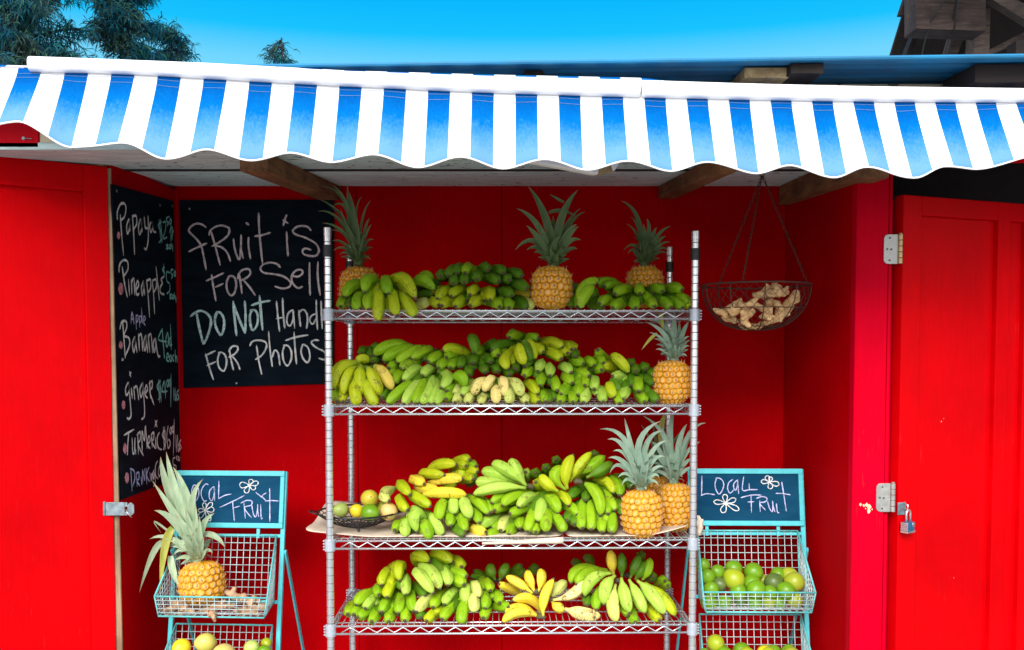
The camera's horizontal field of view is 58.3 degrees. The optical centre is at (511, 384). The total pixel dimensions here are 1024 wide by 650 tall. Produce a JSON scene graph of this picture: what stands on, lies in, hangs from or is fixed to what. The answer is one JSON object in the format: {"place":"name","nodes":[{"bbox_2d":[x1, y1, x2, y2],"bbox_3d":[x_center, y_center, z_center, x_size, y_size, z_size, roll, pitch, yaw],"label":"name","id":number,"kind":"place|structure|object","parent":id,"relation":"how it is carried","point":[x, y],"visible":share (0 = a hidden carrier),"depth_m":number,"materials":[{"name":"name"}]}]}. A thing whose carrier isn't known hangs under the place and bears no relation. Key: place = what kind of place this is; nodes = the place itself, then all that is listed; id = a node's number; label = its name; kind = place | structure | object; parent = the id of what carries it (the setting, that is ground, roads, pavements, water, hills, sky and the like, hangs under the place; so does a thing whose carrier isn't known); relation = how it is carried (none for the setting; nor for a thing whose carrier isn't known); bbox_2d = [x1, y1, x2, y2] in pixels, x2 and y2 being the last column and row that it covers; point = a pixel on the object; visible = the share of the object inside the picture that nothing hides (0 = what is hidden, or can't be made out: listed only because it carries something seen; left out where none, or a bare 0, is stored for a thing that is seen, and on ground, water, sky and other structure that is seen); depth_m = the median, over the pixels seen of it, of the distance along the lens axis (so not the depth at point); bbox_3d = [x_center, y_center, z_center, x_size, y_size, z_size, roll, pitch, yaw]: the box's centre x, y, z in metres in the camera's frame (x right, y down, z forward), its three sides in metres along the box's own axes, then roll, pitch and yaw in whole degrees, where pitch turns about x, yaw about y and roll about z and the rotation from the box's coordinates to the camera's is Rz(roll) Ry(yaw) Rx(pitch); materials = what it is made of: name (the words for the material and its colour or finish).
{"place":"outdoors","nodes":[
{"label":"outdoors","id":0,"kind":"place"},
{"bbox_2d":[35,0,901,63],"label":"sky","id":1,"kind":"structure","parent":0,"point":[227,31],"materials":[{"name":"blue"}]},
{"bbox_2d":[890,0,1023,54],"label":"timber roof","id":2,"kind":"structure","parent":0,"point":[940,27],"depth_m":5.31,"materials":[{"name":"wood"}]},
{"bbox_3d":[-1.072,1.023,3.163,0.061,0.066,0.061,0,2,0],"label":"mango","id":3,"kind":"object","parent":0,"visible":0},
{"bbox_3d":[-1.072,0.971,3.170,0.063,0.061,0.061,0,2,0],"label":"mango","id":4,"kind":"object","parent":3,"relation":"on","visible":0},
{"bbox_2d":[194,633,216,649],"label":"mango","id":5,"kind":"object","parent":4,"relation":"on","point":[205,641],"visible":0.99,"depth_m":3.16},
{"label":"ground","id":6,"kind":"structure","parent":0,"visible":0},
{"bbox_2d":[0,0,105,65],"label":"casuarina tree","id":7,"kind":"object","parent":6,"relation":"on","point":[21,24],"visible":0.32,"depth_m":13.19,"materials":[{"name":"green plant"}]},
{"bbox_2d":[78,0,170,60],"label":"casuarina tree","id":8,"kind":"object","parent":6,"relation":"on","point":[116,20],"visible":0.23,"depth_m":14.86,"materials":[{"name":"green plant"}]},
{"bbox_2d":[142,18,201,62],"bbox_3d":[-6.001,-2.958,16.830,1.884,7.511,2.027,0,2,0],"label":"casuarina tree","id":9,"kind":"object","parent":6,"relation":"on","point":[172,38],"visible":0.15,"depth_m":16.49,"materials":[{"name":"green plant"}]},
{"bbox_2d":[154,470,304,649],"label":"wire basket rack","id":10,"kind":"object","parent":6,"relation":"on","point":[244,499],"visible":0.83,"depth_m":3.33,"materials":[{"name":"teal metal"}]},
{"bbox_2d":[163,601,194,612],"bbox_3d":[-1.157,0.773,3.184,0.112,0.041,0.034,0,2,0],"label":"turmeric root","id":11,"kind":"object","parent":10,"relation":"in","point":[181,610],"visible":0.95,"depth_m":3.18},
{"bbox_2d":[172,638,190,649],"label":"lemon","id":12,"kind":"object","parent":10,"relation":"in","point":[182,644],"visible":1,"depth_m":3.14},
{"bbox_2d":[139,452,226,605],"bbox_3d":[-1.162,0.508,3.244,0.299,0.543,0.171,0,2,0],"label":"pineapple","id":13,"kind":"object","parent":10,"relation":"in","point":[199,575],"visible":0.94,"depth_m":3.23,"materials":[{"name":"green plant"}]},
{"bbox_2d":[198,602,235,613],"bbox_3d":[-1.023,0.771,3.180,0.132,0.042,0.036,0,2,0],"label":"turmeric root","id":14,"kind":"object","parent":10,"relation":"in","point":[203,610],"visible":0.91,"depth_m":3.18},
{"bbox_2d":[213,643,234,649],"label":"papaya","id":15,"kind":"object","parent":10,"relation":"in","point":[224,646],"visible":1,"depth_m":3.13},
{"bbox_2d":[224,587,255,606],"bbox_3d":[-0.962,0.747,3.233,0.129,0.063,0.044,1,3,25],"label":"turmeric root","id":16,"kind":"object","parent":10,"relation":"in","point":[230,593],"visible":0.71,"depth_m":3.22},
{"bbox_2d":[233,603,268,612],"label":"turmeric root","id":17,"kind":"object","parent":10,"relation":"in","point":[261,606],"visible":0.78,"depth_m":3.19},
{"bbox_2d":[257,37,298,63],"bbox_3d":[-4.598,-3.231,19.155,1.715,7.863,1.634,0,2,0],"label":"casuarina tree","id":18,"kind":"object","parent":6,"relation":"on","point":[274,56],"visible":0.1,"depth_m":18.90,"materials":[{"name":"green plant"}]},
{"bbox_2d":[321,227,701,649],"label":"wire shelving unit","id":19,"kind":"object","parent":6,"relation":"on","point":[691,540],"visible":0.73,"depth_m":3.09,"materials":[{"name":"silver metal"}]},
{"bbox_2d":[321,184,378,309],"bbox_3d":[-0.587,-0.494,3.312,0.225,0.448,0.155,0,2,0],"label":"pineapple","id":20,"kind":"object","parent":19,"relation":"on","point":[354,235],"visible":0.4,"depth_m":3.29,"materials":[{"name":"green plant"}]},
{"bbox_2d":[332,354,394,404],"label":"banana hand","id":21,"kind":"object","parent":19,"relation":"on","point":[358,378],"visible":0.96,"depth_m":3.11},
{"bbox_2d":[336,272,417,321],"bbox_3d":[-0.441,-0.297,3.130,0.307,0.175,0.210,1,3,22],"label":"banana hand","id":22,"kind":"object","parent":19,"relation":"on","point":[394,293],"visible":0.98,"depth_m":3.07,"materials":[{"name":"food"}]},
{"bbox_2d":[343,580,428,624],"bbox_3d":[-0.438,0.763,3.264,0.294,0.116,0.289,0,2,0],"label":"banana hand","id":23,"kind":"object","parent":19,"relation":"on","point":[365,604],"visible":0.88,"depth_m":3.17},
{"bbox_2d":[372,560,410,598],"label":"banana hand","id":24,"kind":"object","parent":23,"relation":"on","point":[392,576],"visible":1,"depth_m":3.20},
{"bbox_2d":[378,363,452,404],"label":"banana hand","id":25,"kind":"object","parent":19,"relation":"on","point":[429,383],"visible":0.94,"depth_m":3.13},
{"bbox_2d":[357,339,447,370],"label":"banana hand","id":26,"kind":"object","parent":25,"relation":"on","point":[401,354],"visible":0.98,"depth_m":3.20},
{"bbox_2d":[413,270,440,308],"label":"banana hand","id":27,"kind":"object","parent":19,"relation":"on","point":[426,282],"visible":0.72,"depth_m":3.16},
{"bbox_2d":[306,501,562,536],"bbox_3d":[-0.266,0.479,3.306,0.883,0.058,0.403,0,2,0],"label":"paper sheet","id":28,"kind":"object","parent":19,"relation":"on","point":[318,525],"visible":0.27,"depth_m":3.18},
{"bbox_2d":[308,501,401,531],"bbox_3d":[-0.547,0.475,3.233,0.306,0.078,0.291,-2,3,-38],"label":"wire fruit bowl","id":29,"kind":"object","parent":28,"relation":"on","point":[364,524],"visible":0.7,"depth_m":3.17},
{"bbox_2d":[333,502,348,516],"bbox_3d":[-0.598,0.438,3.212,0.053,0.051,0.053,0,2,0],"label":"guava","id":30,"kind":"object","parent":29,"relation":"in","point":[341,509],"visible":1,"depth_m":3.19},
{"bbox_2d":[350,504,361,517],"bbox_3d":[-0.540,0.440,3.197,0.049,0.049,0.049,0,2,0],"label":"lemon","id":31,"kind":"object","parent":29,"relation":"in","point":[355,510],"visible":0.81,"depth_m":3.18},
{"bbox_2d":[361,490,378,505],"bbox_3d":[-0.506,0.405,3.260,0.064,0.063,0.064,0,2,0],"label":"orange","id":32,"kind":"object","parent":29,"relation":"in","point":[369,496],"visible":0.88,"depth_m":3.24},
{"bbox_2d":[360,504,379,519],"bbox_3d":[-0.489,0.441,3.162,0.068,0.060,0.062,0,2,0],"label":"lime","id":33,"kind":"object","parent":29,"relation":"in","point":[369,510],"visible":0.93,"depth_m":3.14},
{"bbox_2d":[380,503,397,520],"bbox_3d":[-0.430,0.443,3.202,0.064,0.063,0.063,0,2,0],"label":"mango","id":34,"kind":"object","parent":29,"relation":"in","point":[388,508],"visible":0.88,"depth_m":3.18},
{"bbox_2d":[391,505,444,539],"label":"banana hand","id":35,"kind":"object","parent":28,"relation":"on","point":[427,524],"visible":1,"depth_m":3.12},
{"bbox_2d":[378,454,479,511],"bbox_3d":[-0.291,0.343,3.251,0.360,0.183,0.243,-1,3,-23],"label":"banana hand","id":36,"kind":"object","parent":35,"relation":"on","point":[463,468],"visible":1,"depth_m":3.24,"materials":[{"name":"food"}]},
{"bbox_2d":[433,494,493,537],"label":"banana hand","id":37,"kind":"object","parent":28,"relation":"on","point":[459,514],"visible":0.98,"depth_m":3.15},
{"bbox_2d":[477,511,524,537],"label":"banana hand","id":38,"kind":"object","parent":28,"relation":"on","point":[497,523],"visible":0.96,"depth_m":3.16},
{"bbox_2d":[490,478,578,533],"bbox_3d":[0.103,0.418,3.212,0.293,0.173,0.271,1,3,29],"label":"banana hand","id":39,"kind":"object","parent":28,"relation":"on","point":[540,506],"visible":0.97,"depth_m":3.16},
{"bbox_2d":[472,458,534,495],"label":"banana hand","id":40,"kind":"object","parent":39,"relation":"on","point":[500,476],"visible":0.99,"depth_m":3.20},
{"bbox_2d":[531,449,612,492],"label":"banana hand","id":41,"kind":"object","parent":39,"relation":"on","point":[566,470],"visible":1,"depth_m":3.20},
{"bbox_2d":[444,370,474,403],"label":"banana hand","id":42,"kind":"object","parent":19,"relation":"on","point":[457,390],"visible":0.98,"depth_m":3.13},
{"bbox_2d":[441,333,513,377],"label":"banana hand","id":43,"kind":"object","parent":42,"relation":"on","point":[480,358],"visible":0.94,"depth_m":3.22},
{"bbox_2d":[414,576,509,624],"bbox_3d":[-0.196,0.750,3.219,0.318,0.125,0.290,-1,3,-26],"label":"banana hand","id":44,"kind":"object","parent":19,"relation":"on","point":[483,596],"visible":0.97,"depth_m":3.17,"materials":[{"name":"food"}]},
{"bbox_2d":[410,550,467,594],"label":"banana hand","id":45,"kind":"object","parent":44,"relation":"on","point":[437,569],"visible":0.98,"depth_m":3.21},
{"bbox_2d":[469,563,538,582],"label":"banana hand","id":46,"kind":"object","parent":44,"relation":"on","point":[517,570],"visible":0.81,"depth_m":3.34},
{"bbox_2d":[428,284,528,309],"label":"banana hand","id":47,"kind":"object","parent":19,"relation":"on","point":[471,296],"visible":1,"depth_m":3.12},
{"bbox_2d":[435,261,529,291],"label":"banana hand","id":48,"kind":"object","parent":47,"relation":"on","point":[454,275],"visible":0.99,"depth_m":3.14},
{"bbox_2d":[463,375,529,404],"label":"banana hand","id":49,"kind":"object","parent":19,"relation":"on","point":[496,390],"visible":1,"depth_m":3.11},
{"bbox_2d":[482,537,562,544],"bbox_3d":[0.036,0.525,3.087,0.273,0.026,0.023,0,2,0],"label":"paper sheet","id":50,"kind":"object","parent":19,"relation":"on","point":[556,540],"visible":1,"depth_m":3.08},
{"bbox_2d":[513,289,535,309],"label":"banana hand","id":51,"kind":"object","parent":19,"relation":"on","point":[527,295],"visible":0.52,"depth_m":3.19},
{"bbox_2d":[501,577,554,623],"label":"banana hand","id":52,"kind":"object","parent":19,"relation":"on","point":[521,608],"visible":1,"depth_m":3.16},
{"bbox_2d":[498,568,546,594],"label":"banana hand","id":53,"kind":"object","parent":52,"relation":"on","point":[514,585],"visible":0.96,"depth_m":3.20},
{"bbox_2d":[523,378,557,403],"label":"banana hand","id":54,"kind":"object","parent":19,"relation":"on","point":[544,394],"visible":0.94,"depth_m":3.14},
{"bbox_2d":[511,358,561,391],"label":"banana hand","id":55,"kind":"object","parent":54,"relation":"on","point":[541,371],"visible":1,"depth_m":3.17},
{"bbox_2d":[490,329,574,369],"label":"banana hand","id":56,"kind":"object","parent":55,"relation":"on","point":[522,348],"visible":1,"depth_m":3.21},
{"bbox_2d":[515,186,583,309],"bbox_3d":[0.132,-0.465,3.134,0.242,0.419,0.153,0,2,0],"label":"pineapple","id":57,"kind":"object","parent":19,"relation":"on","point":[551,287],"visible":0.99,"depth_m":3.10,"materials":[{"name":"yellow plant"}]},
{"bbox_2d":[548,579,583,613],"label":"banana hand","id":58,"kind":"object","parent":19,"relation":"on","point":[572,593],"visible":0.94,"depth_m":3.19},
{"bbox_2d":[556,340,607,403],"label":"banana hand","id":59,"kind":"object","parent":19,"relation":"on","point":[579,378],"visible":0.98,"depth_m":3.16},
{"bbox_2d":[564,606,601,620],"bbox_3d":[0.245,0.788,3.163,0.128,0.049,0.048,0,2,0],"label":"banana","id":60,"kind":"object","parent":19,"relation":"on","point":[582,613],"visible":1,"depth_m":3.15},
{"bbox_2d":[567,277,606,309],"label":"banana hand","id":61,"kind":"object","parent":19,"relation":"on","point":[586,292],"visible":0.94,"depth_m":3.09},
{"bbox_2d":[568,563,676,623],"bbox_3d":[0.380,0.731,3.219,0.369,0.186,0.217,0,2,0],"label":"banana hand","id":62,"kind":"object","parent":19,"relation":"on","point":[660,600],"visible":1,"depth_m":3.17,"materials":[{"name":"food"}]},
{"bbox_2d":[570,549,670,589],"bbox_3d":[0.396,0.684,3.398,0.362,0.179,0.224,0,2,0],"label":"banana hand","id":63,"kind":"object","parent":62,"relation":"on","point":[639,567],"visible":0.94,"depth_m":3.31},
{"bbox_2d":[562,515,686,536],"bbox_3d":[0.391,0.488,3.301,0.417,0.041,0.409,0,2,0],"label":"paper sheet","id":64,"kind":"object","parent":19,"relation":"on","point":[576,531],"visible":0.31,"depth_m":3.17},
{"bbox_2d":[563,472,634,533],"bbox_3d":[0.323,0.394,3.255,0.229,0.209,0.356,1,3,19],"label":"banana hand","id":65,"kind":"object","parent":64,"relation":"on","point":[598,503],"visible":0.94,"depth_m":3.16,"materials":[{"name":"food"}]},
{"bbox_2d":[603,420,667,538],"bbox_3d":[0.419,0.323,3.141,0.229,0.411,0.153,0,2,0],"label":"pineapple","id":66,"kind":"object","parent":64,"relation":"on","point":[642,510],"visible":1,"depth_m":3.11,"materials":[{"name":"yellow plant"}]},
{"bbox_2d":[636,411,680,492],"bbox_3d":[0.551,0.309,3.445,0.145,0.422,0.144,2,3,40],"label":"pineapple","id":67,"kind":"object","parent":64,"relation":"on","point":[661,479],"visible":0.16,"depth_m":3.43,"materials":[{"name":"green plant"}]},
{"bbox_2d":[642,410,703,532],"bbox_3d":[0.575,0.310,3.285,0.218,0.440,0.152,0,2,0],"label":"pineapple","id":68,"kind":"object","parent":64,"relation":"on","point":[673,493],"visible":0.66,"depth_m":3.25,"materials":[{"name":"yellow plant"}]},
{"bbox_2d":[594,347,659,404],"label":"banana hand","id":69,"kind":"object","parent":19,"relation":"on","point":[628,376],"visible":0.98,"depth_m":3.17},
{"bbox_2d":[596,277,691,309],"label":"banana hand","id":70,"kind":"object","parent":19,"relation":"on","point":[666,296],"visible":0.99,"depth_m":3.13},
{"bbox_2d":[622,201,669,308],"bbox_3d":[0.482,-0.473,3.341,0.177,0.390,0.146,0,2,0],"label":"pineapple","id":71,"kind":"object","parent":19,"relation":"on","point":[644,272],"visible":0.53,"depth_m":3.32,"materials":[{"name":"green plant"}]},
{"bbox_2d":[642,309,690,403],"bbox_3d":[0.535,-0.096,3.159,0.173,0.334,0.142,0,2,0],"label":"pineapple","id":72,"kind":"object","parent":19,"relation":"on","point":[672,377],"visible":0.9,"depth_m":3.12,"materials":[{"name":"yellow plant"}]},
{"bbox_2d":[697,515,703,535],"bbox_3d":[0.645,0.483,3.147,0.025,0.068,0.013,0,2,0],"label":"paper sheet","id":73,"kind":"object","parent":19,"relation":"on","point":[700,527],"visible":0.91,"depth_m":3.15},
{"bbox_2d":[0,54,1023,649],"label":"fruit hut","id":74,"kind":"object","parent":6,"relation":"on","point":[874,390],"visible":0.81,"depth_m":3.15,"materials":[{"name":"red paint"}]},
{"bbox_2d":[0,157,133,649],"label":"door","id":75,"kind":"structure","parent":74,"relation":"in","point":[58,508],"depth_m":2.99,"materials":[{"name":"red paint"}]},
{"bbox_2d":[110,184,180,499],"bbox_3d":[-1.327,-0.164,3.358,0.010,1.091,0.595,0,2,0],"label":"price board","id":76,"kind":"object","parent":74,"relation":"attached to","point":[148,419],"visible":0.99,"depth_m":3.31,"materials":[{"name":"wood"}]},
{"bbox_2d":[180,199,333,387],"bbox_3d":[-1.013,-0.361,3.662,0.613,0.750,0.010,0,2,0],"label":"chalkboard","id":77,"kind":"object","parent":74,"relation":"attached to","point":[252,280],"visible":0.94,"depth_m":3.66,"materials":[{"name":"wood"}]},
{"bbox_2d":[0,56,1023,178],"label":"striped awning","id":78,"kind":"object","parent":74,"relation":"attached to","point":[172,110],"visible":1,"depth_m":2.33,"materials":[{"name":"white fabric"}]},
{"bbox_2d":[701,173,812,330],"bbox_3d":[0.821,-0.457,3.084,0.365,0.552,0.365,0,2,0],"label":"hanging basket","id":79,"kind":"object","parent":74,"relation":"hanging from","point":[737,327],"visible":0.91,"depth_m":3.04,"materials":[{"name":"metal"}]},
{"bbox_2d":[713,298,743,317],"bbox_3d":[0.714,-0.252,3.016,0.106,0.066,0.041,0,2,0],"label":"ginger root","id":80,"kind":"object","parent":79,"relation":"in","point":[718,311],"visible":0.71,"depth_m":3.01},
{"bbox_2d":[727,296,759,315],"bbox_3d":[0.752,-0.256,2.977,0.102,0.067,0.035,0,2,0],"label":"ginger root","id":81,"kind":"object","parent":79,"relation":"in","point":[732,311],"visible":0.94,"depth_m":2.97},
{"bbox_2d":[740,308,754,327],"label":"ginger root","id":82,"kind":"object","parent":79,"relation":"in","point":[745,314],"visible":1,"depth_m":2.96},
{"bbox_2d":[752,303,772,314],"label":"ginger root","id":83,"kind":"object","parent":79,"relation":"in","point":[765,309],"visible":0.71,"depth_m":2.98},
{"bbox_2d":[752,286,786,299],"bbox_3d":[0.850,-0.303,3.028,0.113,0.045,0.049,0,2,0],"label":"ginger root","id":84,"kind":"object","parent":79,"relation":"in","point":[777,290],"visible":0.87,"depth_m":3.02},
{"bbox_2d":[761,283,789,294],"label":"ginger root","id":85,"kind":"object","parent":79,"relation":"in","point":[785,289],"visible":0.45,"depth_m":3.06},
{"bbox_2d":[762,305,793,324],"bbox_3d":[0.877,-0.230,3.010,0.110,0.072,0.060,0,2,0],"label":"ginger root","id":86,"kind":"object","parent":79,"relation":"in","point":[781,314],"visible":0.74,"depth_m":2.99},
{"bbox_2d":[774,290,799,314],"bbox_3d":[0.907,-0.269,3.015,0.086,0.088,0.047,0,2,0],"label":"ginger root","id":87,"kind":"object","parent":79,"relation":"in","point":[791,300],"visible":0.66,"depth_m":3.01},
{"bbox_2d":[900,509,914,533],"bbox_3d":[1.277,0.439,2.958,0.045,0.075,0.025,-2,3,-36],"label":"padlock","id":88,"kind":"object","parent":74,"relation":"hanging from","point":[907,527],"visible":1,"depth_m":2.95,"materials":[{"name":"metal"}]},
{"bbox_2d":[887,195,1023,649],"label":"door","id":89,"kind":"structure","parent":74,"relation":"in","point":[956,581],"depth_m":3.07,"materials":[{"name":"red paint"}]},
{"bbox_2d":[676,468,815,649],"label":"wire basket rack","id":90,"kind":"object","parent":6,"relation":"on","point":[750,497],"visible":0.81,"depth_m":3.33,"materials":[{"name":"teal metal"}]},
{"bbox_2d":[697,558,709,570],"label":"lime","id":91,"kind":"object","parent":90,"relation":"in","point":[705,563],"visible":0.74,"depth_m":3.27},
{"bbox_2d":[702,569,714,583],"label":"lime","id":92,"kind":"object","parent":90,"relation":"in","point":[708,575],"visible":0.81,"depth_m":3.23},
{"bbox_2d":[700,595,717,610],"bbox_3d":[0.691,0.764,3.220,0.058,0.057,0.057,0,2,0],"label":"lime","id":93,"kind":"object","parent":90,"relation":"in","point":[708,607],"visible":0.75,"depth_m":3.20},
{"bbox_2d":[704,581,718,595],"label":"lime","id":94,"kind":"object","parent":93,"relation":"on","point":[710,586],"visible":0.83,"depth_m":3.20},
{"bbox_2d":[707,634,723,649],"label":"lime","id":95,"kind":"object","parent":90,"relation":"in","point":[715,641],"visible":0.98,"depth_m":3.17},
{"bbox_2d":[710,564,724,576],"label":"lime","id":96,"kind":"object","parent":90,"relation":"in","point":[718,570],"visible":0.77,"depth_m":3.26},
{"bbox_2d":[714,577,726,590],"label":"lime","id":97,"kind":"object","parent":90,"relation":"in","point":[720,582],"visible":0.77,"depth_m":3.23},
{"bbox_2d":[717,595,731,607],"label":"lime","id":98,"kind":"object","parent":90,"relation":"in","point":[724,602],"visible":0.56,"depth_m":3.20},
{"bbox_2d":[725,560,742,571],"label":"lime","id":99,"kind":"object","parent":90,"relation":"in","point":[735,564],"visible":0.66,"depth_m":3.28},
{"bbox_2d":[734,597,746,607],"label":"lime","id":100,"kind":"object","parent":90,"relation":"in","point":[741,602],"visible":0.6,"depth_m":3.21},
{"bbox_2d":[730,584,746,598],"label":"lime","id":101,"kind":"object","parent":100,"relation":"on","point":[739,587],"visible":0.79,"depth_m":3.21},
{"bbox_2d":[723,568,744,588],"bbox_3d":[0.785,0.688,3.248,0.075,0.075,0.074,0,2,0],"label":"lime","id":102,"kind":"object","parent":101,"relation":"on","point":[732,577],"visible":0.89,"depth_m":3.22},
{"bbox_2d":[744,574,760,586],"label":"lime","id":103,"kind":"object","parent":90,"relation":"in","point":[749,578],"visible":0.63,"depth_m":3.24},
{"bbox_2d":[744,562,762,578],"bbox_3d":[0.863,0.670,3.283,0.067,0.067,0.067,0,2,0],"label":"lime","id":104,"kind":"object","parent":103,"relation":"on","point":[753,568],"visible":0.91,"depth_m":3.26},
{"bbox_2d":[747,597,761,610],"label":"lime","id":105,"kind":"object","parent":90,"relation":"in","point":[753,602],"visible":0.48,"depth_m":3.20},
{"bbox_2d":[746,580,765,598],"bbox_3d":[0.857,0.720,3.222,0.068,0.068,0.068,0,2,0],"label":"lime","id":106,"kind":"object","parent":105,"relation":"on","point":[755,585],"visible":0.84,"depth_m":3.20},
{"bbox_2d":[763,597,774,606],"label":"lime","id":107,"kind":"object","parent":90,"relation":"in","point":[768,602],"visible":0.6,"depth_m":3.21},
{"bbox_2d":[764,585,777,598],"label":"lime","id":108,"kind":"object","parent":107,"relation":"on","point":[770,588],"visible":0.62,"depth_m":3.20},
{"bbox_2d":[764,573,782,587],"bbox_3d":[0.928,0.702,3.256,0.067,0.066,0.066,0,2,0],"label":"lime","id":109,"kind":"object","parent":90,"relation":"in","point":[774,579],"visible":0.64,"depth_m":3.23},
{"bbox_2d":[770,567,783,581],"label":"lime","id":110,"kind":"object","parent":90,"relation":"in","point":[778,570],"visible":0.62,"depth_m":3.28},
{"bbox_2d":[774,597,786,610],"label":"lime","id":111,"kind":"object","parent":90,"relation":"in","point":[780,602],"visible":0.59,"depth_m":3.21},
{"bbox_2d":[776,582,794,599],"bbox_3d":[0.961,0.724,3.221,0.065,0.064,0.063,0,2,0],"label":"lime","id":112,"kind":"object","parent":111,"relation":"on","point":[785,587],"visible":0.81,"depth_m":3.20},
{"bbox_2d":[784,572,804,591],"bbox_3d":[1.000,0.698,3.248,0.071,0.071,0.070,2,3,41],"label":"lime","id":113,"kind":"object","parent":90,"relation":"in","point":[796,580],"visible":0.84,"depth_m":3.22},
{"bbox_2d":[787,593,802,606],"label":"lime","id":114,"kind":"object","parent":90,"relation":"in","point":[796,602],"visible":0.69,"depth_m":3.20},
{"bbox_3d":[-0.926,0.972,3.163,0.061,0.062,0.061,0,2,0],"label":"mango","id":115,"kind":"object","parent":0,"visible":0},
{"bbox_2d":[243,640,259,649],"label":"guava","id":116,"kind":"object","parent":115,"relation":"on","point":[251,645],"visible":1,"depth_m":3.15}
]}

